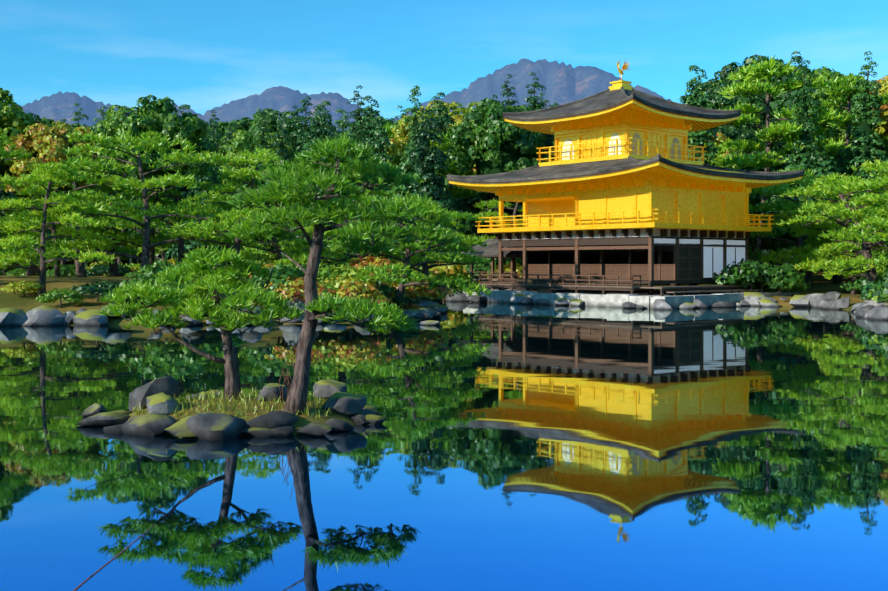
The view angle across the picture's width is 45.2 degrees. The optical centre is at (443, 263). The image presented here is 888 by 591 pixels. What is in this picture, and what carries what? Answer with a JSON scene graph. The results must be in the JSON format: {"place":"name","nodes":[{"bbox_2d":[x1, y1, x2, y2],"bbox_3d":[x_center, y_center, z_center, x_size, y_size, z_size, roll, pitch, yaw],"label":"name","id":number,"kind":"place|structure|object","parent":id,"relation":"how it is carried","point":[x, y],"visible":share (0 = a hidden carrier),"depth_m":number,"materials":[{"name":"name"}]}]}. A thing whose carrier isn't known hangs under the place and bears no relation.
{"place":"outdoors","nodes":[
{"label":"outdoors","id":0,"kind":"place"},
{"bbox_2d":[9,58,671,135],"bbox_3d":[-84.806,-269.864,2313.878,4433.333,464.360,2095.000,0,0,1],"label":"mountain range","id":1,"kind":"structure","parent":0,"point":[562,83],"depth_m":2649.31,"materials":[{"name":"stone"}]},
{"bbox_2d":[0,248,884,435],"bbox_3d":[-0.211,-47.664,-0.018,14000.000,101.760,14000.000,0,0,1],"label":"terrain","id":2,"kind":"structure","parent":0,"point":[27,302],"depth_m":43.49,"materials":[{"name":"plant"}]},
{"bbox_2d":[0,189,28,275],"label":"conifer","id":3,"kind":"object","parent":2,"relation":"on","point":[3,194],"visible":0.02,"depth_m":107.32,"materials":[{"name":"green plant"}]},
{"bbox_2d":[0,280,43,296],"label":"shrub","id":4,"kind":"object","parent":2,"relation":"on","point":[31,287],"visible":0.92,"depth_m":43.93,"materials":[{"name":"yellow plant"}]},
{"bbox_2d":[0,87,51,176],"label":"broadleaf","id":5,"kind":"object","parent":2,"relation":"on","point":[15,118],"visible":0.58,"depth_m":60.46,"materials":[{"name":"green plant"}]},
{"bbox_2d":[0,128,61,266],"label":"garden pine","id":6,"kind":"object","parent":2,"relation":"on","point":[11,156],"visible":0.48,"depth_m":46.12,"materials":[{"name":"green plant"}]},
{"bbox_2d":[0,189,85,275],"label":"garden pine","id":7,"kind":"object","parent":2,"relation":"on","point":[3,234],"visible":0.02,"depth_m":70.19,"materials":[{"name":"green plant"}]},
{"bbox_2d":[4,117,103,275],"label":"broadleaf","id":8,"kind":"object","parent":2,"relation":"on","point":[31,272],"visible":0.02,"depth_m":65.35,"materials":[{"name":"green plant"}]},
{"bbox_2d":[0,120,111,276],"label":"broadleaf","id":9,"kind":"object","parent":2,"relation":"on","point":[52,145],"visible":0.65,"depth_m":59.55,"materials":[{"name":"green plant"}]},
{"bbox_2d":[0,160,115,296],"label":"garden pine","id":10,"kind":"object","parent":2,"relation":"on","point":[21,237],"visible":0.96,"depth_m":44.25,"materials":[{"name":"green plant"}]},
{"bbox_2d":[34,288,83,307],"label":"shrub","id":11,"kind":"object","parent":2,"relation":"on","point":[55,294],"visible":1,"depth_m":42.03,"materials":[{"name":"green plant"}]},
{"bbox_2d":[46,264,102,276],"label":"shrub","id":12,"kind":"object","parent":2,"relation":"on","point":[69,269],"visible":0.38,"depth_m":105.38,"materials":[{"name":"green plant"}]},
{"bbox_2d":[70,103,88,127],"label":"conifer","id":13,"kind":"object","parent":2,"relation":"on","point":[78,113],"visible":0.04,"depth_m":143.56,"materials":[{"name":"green plant"}]},
{"bbox_2d":[0,159,171,276],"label":"garden pine","id":14,"kind":"object","parent":2,"relation":"on","point":[119,236],"visible":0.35,"depth_m":58.32,"materials":[{"name":"green plant"}]},
{"bbox_2d":[71,281,124,301],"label":"shrub","id":15,"kind":"object","parent":2,"relation":"on","point":[89,288],"visible":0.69,"depth_m":42.72,"materials":[{"name":"green plant"}]},
{"bbox_2d":[75,263,132,276],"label":"shrub","id":16,"kind":"object","parent":2,"relation":"on","point":[100,269],"visible":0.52,"depth_m":102.25,"materials":[{"name":"green plant"}]},
{"bbox_2d":[88,106,129,263],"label":"conifer","id":17,"kind":"object","parent":2,"relation":"on","point":[102,117],"visible":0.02,"depth_m":125.62,"materials":[{"name":"green plant"}]},
{"bbox_2d":[60,167,175,275],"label":"garden pine","id":18,"kind":"object","parent":2,"relation":"on","point":[113,269],"visible":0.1,"depth_m":68.01,"materials":[{"name":"green plant"}]},
{"bbox_2d":[0,129,250,271],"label":"garden pine","id":19,"kind":"object","parent":2,"relation":"on","point":[145,220],"visible":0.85,"depth_m":48.64,"materials":[{"name":"green plant"}]},
{"bbox_2d":[97,158,172,264],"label":"tall pine","id":20,"kind":"object","parent":2,"relation":"on","point":[119,260],"visible":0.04,"depth_m":110.29,"materials":[{"name":"green plant"}]},
{"bbox_2d":[116,212,183,272],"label":"garden pine","id":21,"kind":"object","parent":2,"relation":"on","point":[161,251],"visible":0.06,"depth_m":106.45,"materials":[{"name":"green plant"}]},
{"bbox_2d":[95,94,215,267],"bbox_3d":[-16.936,-4.226,62.245,6.625,10.882,9.029,1,2,-18],"label":"broadleaf","id":22,"kind":"object","parent":2,"relation":"on","point":[157,116],"visible":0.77,"depth_m":59.81,"materials":[{"name":"green plant"}]},
{"bbox_2d":[119,259,197,287],"bbox_3d":[-11.284,0.893,43.410,3.117,2.205,3.298,0,0,35],"label":"shrub","id":23,"kind":"object","parent":2,"relation":"on","point":[144,273],"visible":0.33,"depth_m":42.73,"materials":[{"name":"green plant"}]},
{"bbox_2d":[130,104,196,259],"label":"tree","id":24,"kind":"object","parent":2,"relation":"on","point":[186,193],"visible":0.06,"depth_m":114.17,"materials":[{"name":"green plant"}]},
{"bbox_2d":[100,144,265,261],"bbox_3d":[-15.688,-2.912,61.458,9.282,8.462,10.040,0,-3,29],"label":"garden pine","id":25,"kind":"object","parent":2,"relation":"on","point":[182,203],"visible":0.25,"depth_m":61.34,"materials":[{"name":"green plant"}]},
{"bbox_2d":[145,281,222,306],"bbox_3d":[-9.979,1.456,41.051,3.101,1.809,3.253,0,0,-19],"label":"shrub","id":26,"kind":"object","parent":2,"relation":"on","point":[168,283],"visible":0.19,"depth_m":40.36,"materials":[{"name":"green plant"}]},
{"bbox_2d":[95,245,304,399],"bbox_3d":[-3.566,0.931,15.967,3.124,2.476,2.235,0,0,1],"label":"pine tree","id":27,"kind":"object","parent":2,"relation":"on","point":[218,280],"visible":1,"depth_m":15.69,"materials":[{"name":"green plant"}]},
{"bbox_2d":[166,133,245,263],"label":"conifer","id":28,"kind":"object","parent":2,"relation":"on","point":[174,252],"visible":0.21,"depth_m":99.58,"materials":[{"name":"green plant"}]},
{"bbox_2d":[193,114,231,210],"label":"conifer","id":29,"kind":"object","parent":2,"relation":"on","point":[213,139],"visible":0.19,"depth_m":114.44,"materials":[{"name":"green plant"}]},
{"bbox_2d":[200,121,248,264],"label":"broadleaf","id":30,"kind":"object","parent":2,"relation":"on","point":[223,128],"visible":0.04,"depth_m":142.86,"materials":[{"name":"green plant"}]},
{"bbox_2d":[76,375,387,440],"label":"rocks","id":31,"kind":"object","parent":2,"relation":"on","point":[156,396],"visible":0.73,"depth_m":14.89,"materials":[{"name":"stone"}]},
{"bbox_2d":[132,387,331,419],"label":"islet grass","id":32,"kind":"structure","parent":2,"relation":"on","point":[208,396],"depth_m":15.39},
{"bbox_2d":[168,147,326,278],"bbox_3d":[-10.052,-2.155,50.097,7.010,6.797,7.333,0,0,40],"label":"garden pine","id":33,"kind":"object","parent":2,"relation":"on","point":[245,211],"visible":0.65,"depth_m":49.68,"materials":[{"name":"green plant"}]},
{"bbox_2d":[232,108,275,260],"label":"conifer","id":34,"kind":"object","parent":2,"relation":"on","point":[263,139],"visible":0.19,"depth_m":111.50,"materials":[{"name":"green plant"}]},
{"bbox_2d":[217,129,300,190],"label":"broadleaf","id":35,"kind":"object","parent":2,"relation":"on","point":[242,141],"visible":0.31,"depth_m":114.26,"materials":[{"name":"green plant"}]},
{"bbox_2d":[227,202,294,260],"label":"garden pine","id":36,"kind":"object","parent":2,"relation":"on","point":[247,249],"visible":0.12,"depth_m":96.07,"materials":[{"name":"green plant"}]},
{"bbox_2d":[196,163,335,267],"bbox_3d":[-9.059,-1.968,63.292,10.318,8.135,10.374,0,0,-41],"label":"garden pine","id":37,"kind":"object","parent":2,"relation":"on","point":[225,174],"visible":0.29,"depth_m":62.73,"materials":[{"name":"green plant"}]},
{"bbox_2d":[227,108,320,260],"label":"broadleaf","id":38,"kind":"object","parent":2,"relation":"on","point":[271,117],"visible":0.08,"depth_m":135.80,"materials":[{"name":"green plant"}]},
{"bbox_2d":[260,116,296,255],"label":"conifer","id":39,"kind":"object","parent":2,"relation":"on","point":[282,152],"visible":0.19,"depth_m":107.04,"materials":[{"name":"green plant"}]},
{"bbox_2d":[246,262,317,290],"bbox_3d":[-6.499,0.886,44.373,3.294,1.959,3.968,1,3,6],"label":"shrub","id":40,"kind":"object","parent":2,"relation":"on","point":[282,273],"visible":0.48,"depth_m":43.36,"materials":[{"name":"green plant"}]},
{"bbox_2d":[286,105,304,161],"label":"conifer","id":41,"kind":"object","parent":2,"relation":"on","point":[295,141],"visible":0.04,"depth_m":124.24,"materials":[{"name":"green plant"}]},
{"bbox_2d":[264,277,336,300],"bbox_3d":[-5.725,1.247,42.896,3.253,1.594,3.430,-2,0,-34],"label":"shrub","id":42,"kind":"object","parent":2,"relation":"on","point":[293,287],"visible":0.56,"depth_m":41.81,"materials":[{"name":"plant"}]},
{"bbox_2d":[288,96,313,164],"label":"conifer","id":43,"kind":"object","parent":2,"relation":"on","point":[306,124],"visible":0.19,"depth_m":121.93,"materials":[{"name":"green plant"}]},
{"bbox_2d":[271,101,338,259],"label":"conifer","id":44,"kind":"object","parent":2,"relation":"on","point":[328,116],"visible":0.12,"depth_m":103.06,"materials":[{"name":"green plant"}]},
{"bbox_2d":[274,106,352,255],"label":"conifer","id":45,"kind":"object","parent":2,"relation":"on","point":[314,133],"visible":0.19,"depth_m":98.36,"materials":[{"name":"green plant"}]},
{"bbox_2d":[331,109,349,136],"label":"conifer","id":46,"kind":"object","parent":2,"relation":"on","point":[342,124],"visible":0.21,"depth_m":139.87,"materials":[{"name":"green plant"}]},
{"bbox_2d":[223,132,463,415],"bbox_3d":[-1.493,0.181,15.058,3.568,4.079,2.247,0,0,1],"label":"pine tree","id":47,"kind":"object","parent":2,"relation":"on","point":[331,181],"visible":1,"depth_m":14.83,"materials":[{"name":"green plant"}]},
{"bbox_2d":[317,280,374,300],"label":"shrub","id":48,"kind":"object","parent":2,"relation":"on","point":[329,284],"visible":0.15,"depth_m":42.10,"materials":[{"name":"green plant"}]},
{"bbox_2d":[316,263,378,284],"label":"shrub","id":49,"kind":"object","parent":2,"relation":"on","point":[327,272],"visible":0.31,"depth_m":44.63,"materials":[{"name":"green plant"}]},
{"bbox_2d":[323,274,375,288],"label":"shrub","id":50,"kind":"object","parent":2,"relation":"on","point":[352,279],"visible":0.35,"depth_m":43.74,"materials":[{"name":"green plant"}]},
{"bbox_2d":[335,85,368,196],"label":"conifer","id":51,"kind":"object","parent":2,"relation":"on","point":[357,117],"visible":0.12,"depth_m":110.13,"materials":[{"name":"green plant"}]},
{"bbox_2d":[318,279,387,304],"bbox_3d":[-3.565,1.454,42.635,2.911,1.696,2.868,-1,-4,18],"label":"shrub","id":52,"kind":"object","parent":2,"relation":"on","point":[349,286],"visible":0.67,"depth_m":42.09,"materials":[{"name":"yellow plant"}]},
{"bbox_2d":[277,155,437,266],"bbox_3d":[-5.137,-1.782,54.669,8.877,7.509,8.488,0,0,25],"label":"garden pine","id":53,"kind":"object","parent":2,"relation":"on","point":[295,244],"visible":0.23,"depth_m":54.06,"materials":[{"name":"green plant"}]},
{"bbox_2d":[330,117,398,165],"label":"broadleaf","id":54,"kind":"object","parent":2,"relation":"on","point":[390,121],"visible":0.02,"depth_m":129.28,"materials":[{"name":"green plant"}]},
{"bbox_2d":[346,96,389,197],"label":"conifer","id":55,"kind":"object","parent":2,"relation":"on","point":[370,116],"visible":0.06,"depth_m":103.82,"materials":[{"name":"green plant"}]},
{"bbox_2d":[298,194,444,275],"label":"garden pine","id":56,"kind":"object","parent":2,"relation":"on","point":[351,200],"visible":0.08,"depth_m":68.80,"materials":[{"name":"green plant"}]},
{"bbox_2d":[350,255,400,283],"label":"shrub","id":57,"kind":"object","parent":2,"relation":"on","point":[371,261],"visible":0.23,"depth_m":50.36,"materials":[{"name":"green plant"}]},
{"bbox_2d":[358,116,394,258],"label":"conifer","id":58,"kind":"object","parent":2,"relation":"on","point":[378,143],"visible":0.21,"depth_m":98.66,"materials":[{"name":"green plant"}]},
{"bbox_2d":[389,296,420,308],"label":"shrub","id":59,"kind":"object","parent":2,"relation":"on","point":[397,300],"visible":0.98,"depth_m":45.34,"materials":[{"name":"green plant"}]},
{"bbox_2d":[324,196,492,307],"bbox_3d":[-1.519,-0.310,45.771,7.120,5.403,7.658,0,0,-1],"label":"garden pine","id":60,"kind":"object","parent":2,"relation":"on","point":[404,278],"visible":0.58,"depth_m":45.13,"materials":[{"name":"green plant"}]},
{"bbox_2d":[382,117,452,166],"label":"broadleaf","id":61,"kind":"object","parent":2,"relation":"on","point":[399,141],"visible":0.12,"depth_m":109.28,"materials":[{"name":"green plant"}]},
{"bbox_2d":[382,275,454,306],"bbox_3d":[-1.359,1.320,48.105,3.673,1.838,3.560,1,-3,-31],"label":"shrub","id":62,"kind":"object","parent":2,"relation":"on","point":[415,291],"visible":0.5,"depth_m":47.04,"materials":[{"name":"green plant"}]},
{"bbox_2d":[379,85,458,214],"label":"conifer","id":63,"kind":"object","parent":2,"relation":"on","point":[408,189],"visible":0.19,"depth_m":86.75,"materials":[{"name":"green plant"}]},
{"bbox_2d":[389,109,473,266],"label":"conifer","id":64,"kind":"object","parent":2,"relation":"on","point":[427,160],"visible":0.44,"depth_m":82.48,"materials":[{"name":"green plant"}]},
{"bbox_2d":[379,210,491,300],"bbox_3d":[-1.109,-0.096,57.877,7.084,6.232,6.865,0,0,-43],"label":"garden pine","id":65,"kind":"object","parent":2,"relation":"on","point":[463,248],"visible":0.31,"depth_m":57.67,"materials":[{"name":"green plant"}]},
{"bbox_2d":[393,100,478,187],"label":"broadleaf","id":66,"kind":"object","parent":2,"relation":"on","point":[459,120],"visible":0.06,"depth_m":115.58,"materials":[{"name":"green plant"}]},
{"bbox_2d":[403,132,475,199],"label":"tree","id":67,"kind":"object","parent":2,"relation":"on","point":[463,193],"visible":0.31,"depth_m":89.45,"materials":[{"name":"green plant"}]},
{"bbox_2d":[415,261,469,285],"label":"shrub","id":68,"kind":"object","parent":2,"relation":"on","point":[444,268],"visible":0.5,"depth_m":78.77,"materials":[{"name":"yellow plant"}]},
{"bbox_2d":[0,277,887,326],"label":"shore rocks","id":69,"kind":"object","parent":2,"relation":"on","point":[42,315],"visible":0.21,"depth_m":46.02,"materials":[{"name":"stone"}]},
{"bbox_2d":[425,92,480,237],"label":"conifer","id":70,"kind":"object","parent":2,"relation":"on","point":[462,204],"visible":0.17,"depth_m":105.50,"materials":[{"name":"green plant"}]},
{"bbox_2d":[461,264,497,282],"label":"shrub","id":71,"kind":"object","parent":2,"relation":"on","point":[476,270],"visible":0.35,"depth_m":79.05,"materials":[{"name":"green plant"}]},
{"bbox_2d":[463,167,523,288],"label":"garden pine","id":72,"kind":"object","parent":2,"relation":"on","point":[492,204],"visible":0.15,"depth_m":80.75,"materials":[{"name":"green plant"}]},
{"bbox_2d":[471,74,522,238],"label":"conifer","id":73,"kind":"object","parent":2,"relation":"on","point":[486,197],"visible":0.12,"depth_m":90.24,"materials":[{"name":"green plant"}]},
{"bbox_2d":[443,98,554,227],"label":"broadleaf","id":74,"kind":"object","parent":2,"relation":"on","point":[496,140],"visible":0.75,"depth_m":84.86,"materials":[{"name":"green plant"}]},
{"bbox_2d":[475,258,522,270],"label":"shrub","id":75,"kind":"object","parent":2,"relation":"on","point":[508,261],"visible":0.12,"depth_m":80.20,"materials":[{"name":"green plant"}]},
{"bbox_2d":[486,263,522,281],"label":"shrub","id":76,"kind":"object","parent":2,"relation":"on","point":[508,269],"visible":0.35,"depth_m":77.32,"materials":[{"name":"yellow plant"}]},
{"bbox_2d":[520,72,545,110],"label":"conifer","id":77,"kind":"object","parent":2,"relation":"on","point":[533,101],"visible":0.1,"depth_m":113.39,"materials":[{"name":"green plant"}]},
{"bbox_2d":[517,100,554,214],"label":"conifer","id":78,"kind":"object","parent":2,"relation":"on","point":[549,140],"visible":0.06,"depth_m":90.35,"materials":[{"name":"green plant"}]},
{"bbox_2d":[447,80,804,308],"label":"pavilion","id":79,"kind":"structure","parent":2,"relation":"on","point":[621,188],"depth_m":61.75,"materials":[{"name":"gold metal"}]},
{"bbox_2d":[678,65,755,285],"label":"conifer","id":80,"kind":"object","parent":2,"relation":"on","point":[700,137],"visible":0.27,"depth_m":76.57,"materials":[{"name":"green plant"}]},
{"bbox_2d":[716,67,752,245],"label":"conifer","id":81,"kind":"object","parent":2,"relation":"on","point":[731,132],"visible":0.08,"depth_m":99.19,"materials":[{"name":"green plant"}]},
{"bbox_2d":[712,258,786,291],"bbox_3d":[17.390,0.992,60.966,4.338,2.618,3.952,3,-2,-27],"label":"shrub","id":82,"kind":"object","parent":2,"relation":"on","point":[737,272],"visible":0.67,"depth_m":60.16,"materials":[{"name":"green plant"}]},
{"bbox_2d":[725,55,793,259],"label":"conifer","id":83,"kind":"object","parent":2,"relation":"on","point":[755,199],"visible":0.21,"depth_m":91.33,"materials":[{"name":"green plant"}]},
{"bbox_2d":[727,273,795,292],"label":"shrub","id":84,"kind":"object","parent":2,"relation":"on","point":[754,285],"visible":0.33,"depth_m":60.43,"materials":[{"name":"green plant"}]},
{"bbox_2d":[691,54,837,263],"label":"broadleaf","id":85,"kind":"object","parent":2,"relation":"on","point":[778,101],"visible":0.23,"depth_m":104.15,"materials":[{"name":"green plant"}]},
{"bbox_2d":[711,55,851,263],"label":"tall pine","id":86,"kind":"object","parent":2,"relation":"on","point":[753,85],"visible":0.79,"depth_m":82.87,"materials":[{"name":"green plant"}]},
{"bbox_2d":[753,262,810,292],"bbox_3d":[19.155,1.071,61.006,3.413,2.342,3.699,0,0,8],"label":"shrub","id":87,"kind":"object","parent":2,"relation":"on","point":[793,276],"visible":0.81,"depth_m":59.82,"materials":[{"name":"green plant"}]},
{"bbox_2d":[764,286,806,292],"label":"shrub","id":88,"kind":"object","parent":2,"relation":"on","point":[797,289],"visible":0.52,"depth_m":61.34,"materials":[{"name":"green plant"}]},
{"bbox_2d":[771,51,841,273],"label":"conifer","id":89,"kind":"object","parent":2,"relation":"on","point":[799,59],"visible":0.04,"depth_m":92.87,"materials":[{"name":"green plant"}]},
{"bbox_2d":[749,166,865,289],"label":"garden pine","id":90,"kind":"object","parent":2,"relation":"on","point":[781,204],"visible":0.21,"depth_m":71.57,"materials":[{"name":"green plant"}]},
{"bbox_2d":[759,60,858,285],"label":"conifer","id":91,"kind":"object","parent":2,"relation":"on","point":[806,157],"visible":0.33,"depth_m":80.07,"materials":[{"name":"green plant"}]},
{"bbox_2d":[793,66,843,267],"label":"broadleaf","id":92,"kind":"object","parent":2,"relation":"on","point":[819,71],"depth_m":114.10,"materials":[{"name":"green plant"}]},
{"bbox_2d":[757,177,887,292],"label":"garden pine","id":93,"kind":"object","parent":2,"relation":"on","point":[813,228],"visible":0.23,"depth_m":64.98,"materials":[{"name":"green plant"}]},
{"bbox_2d":[770,73,887,282],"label":"tree","id":94,"kind":"object","parent":2,"relation":"on","point":[836,88],"visible":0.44,"depth_m":88.44,"materials":[{"name":"green plant"}]},
{"bbox_2d":[770,72,887,279],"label":"broadleaf","id":95,"kind":"object","parent":2,"relation":"on","point":[840,134],"visible":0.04,"depth_m":96.93,"materials":[{"name":"green plant"}]},
{"bbox_2d":[775,172,887,299],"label":"garden pine","id":96,"kind":"object","parent":2,"relation":"on","point":[855,267],"visible":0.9,"depth_m":53.47,"materials":[{"name":"green plant"}]},
{"bbox_2d":[788,204,887,294],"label":"garden pine","id":97,"kind":"object","parent":2,"relation":"on","point":[869,209],"visible":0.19,"depth_m":62.08,"materials":[{"name":"green plant"}]},
{"bbox_2d":[814,176,887,259],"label":"garden pine","id":98,"kind":"object","parent":2,"relation":"on","point":[877,251],"visible":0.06,"depth_m":64.06,"materials":[{"name":"green plant"}]},
{"bbox_2d":[817,160,887,269],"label":"garden pine","id":99,"kind":"object","parent":2,"relation":"on","point":[879,217],"visible":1,"depth_m":50.97,"materials":[{"name":"green plant"}]},
{"bbox_2d":[827,51,887,280],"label":"conifer","id":100,"kind":"object","parent":2,"relation":"on","point":[863,144],"visible":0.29,"depth_m":82.50,"materials":[{"name":"green plant"}]},
{"bbox_2d":[851,158,887,204],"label":"garden pine","id":101,"kind":"object","parent":2,"relation":"on","point":[875,167],"visible":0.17,"depth_m":72.99,"materials":[{"name":"green plant"}]},
{"bbox_2d":[854,272,887,288],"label":"shrub","id":102,"kind":"object","parent":2,"relation":"on","point":[860,283],"visible":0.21,"depth_m":53.82,"materials":[{"name":"green plant"}]},
{"bbox_2d":[867,286,887,301],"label":"shrub","id":103,"kind":"object","parent":2,"relation":"on","point":[877,298],"visible":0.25,"depth_m":45.05,"materials":[{"name":"green plant"}]},
{"bbox_2d":[870,75,887,156],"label":"broadleaf","id":104,"kind":"object","parent":2,"relation":"on","point":[881,130],"visible":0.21,"depth_m":90.51,"materials":[{"name":"green plant"}]},
{"bbox_2d":[871,277,887,301],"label":"shrub","id":105,"kind":"object","parent":2,"relation":"on","point":[882,288],"visible":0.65,"depth_m":43.71,"materials":[{"name":"green plant"}]},
{"bbox_2d":[0,295,887,590],"bbox_3d":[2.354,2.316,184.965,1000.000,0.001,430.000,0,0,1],"label":"pond water","id":106,"kind":"structure","parent":0,"point":[528,447],"depth_m":12.41,"materials":[{"name":"liquid"}]},
{"bbox_2d":[73,523,155,590],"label":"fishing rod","id":107,"kind":"object","parent":106,"relation":"in","point":[91,576],"visible":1,"depth_m":1.52,"materials":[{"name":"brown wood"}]},
{"bbox_2d":[0,0,887,119],"label":"sky","id":108,"kind":"structure","parent":0,"point":[204,55],"materials":[{"name":"blue"}]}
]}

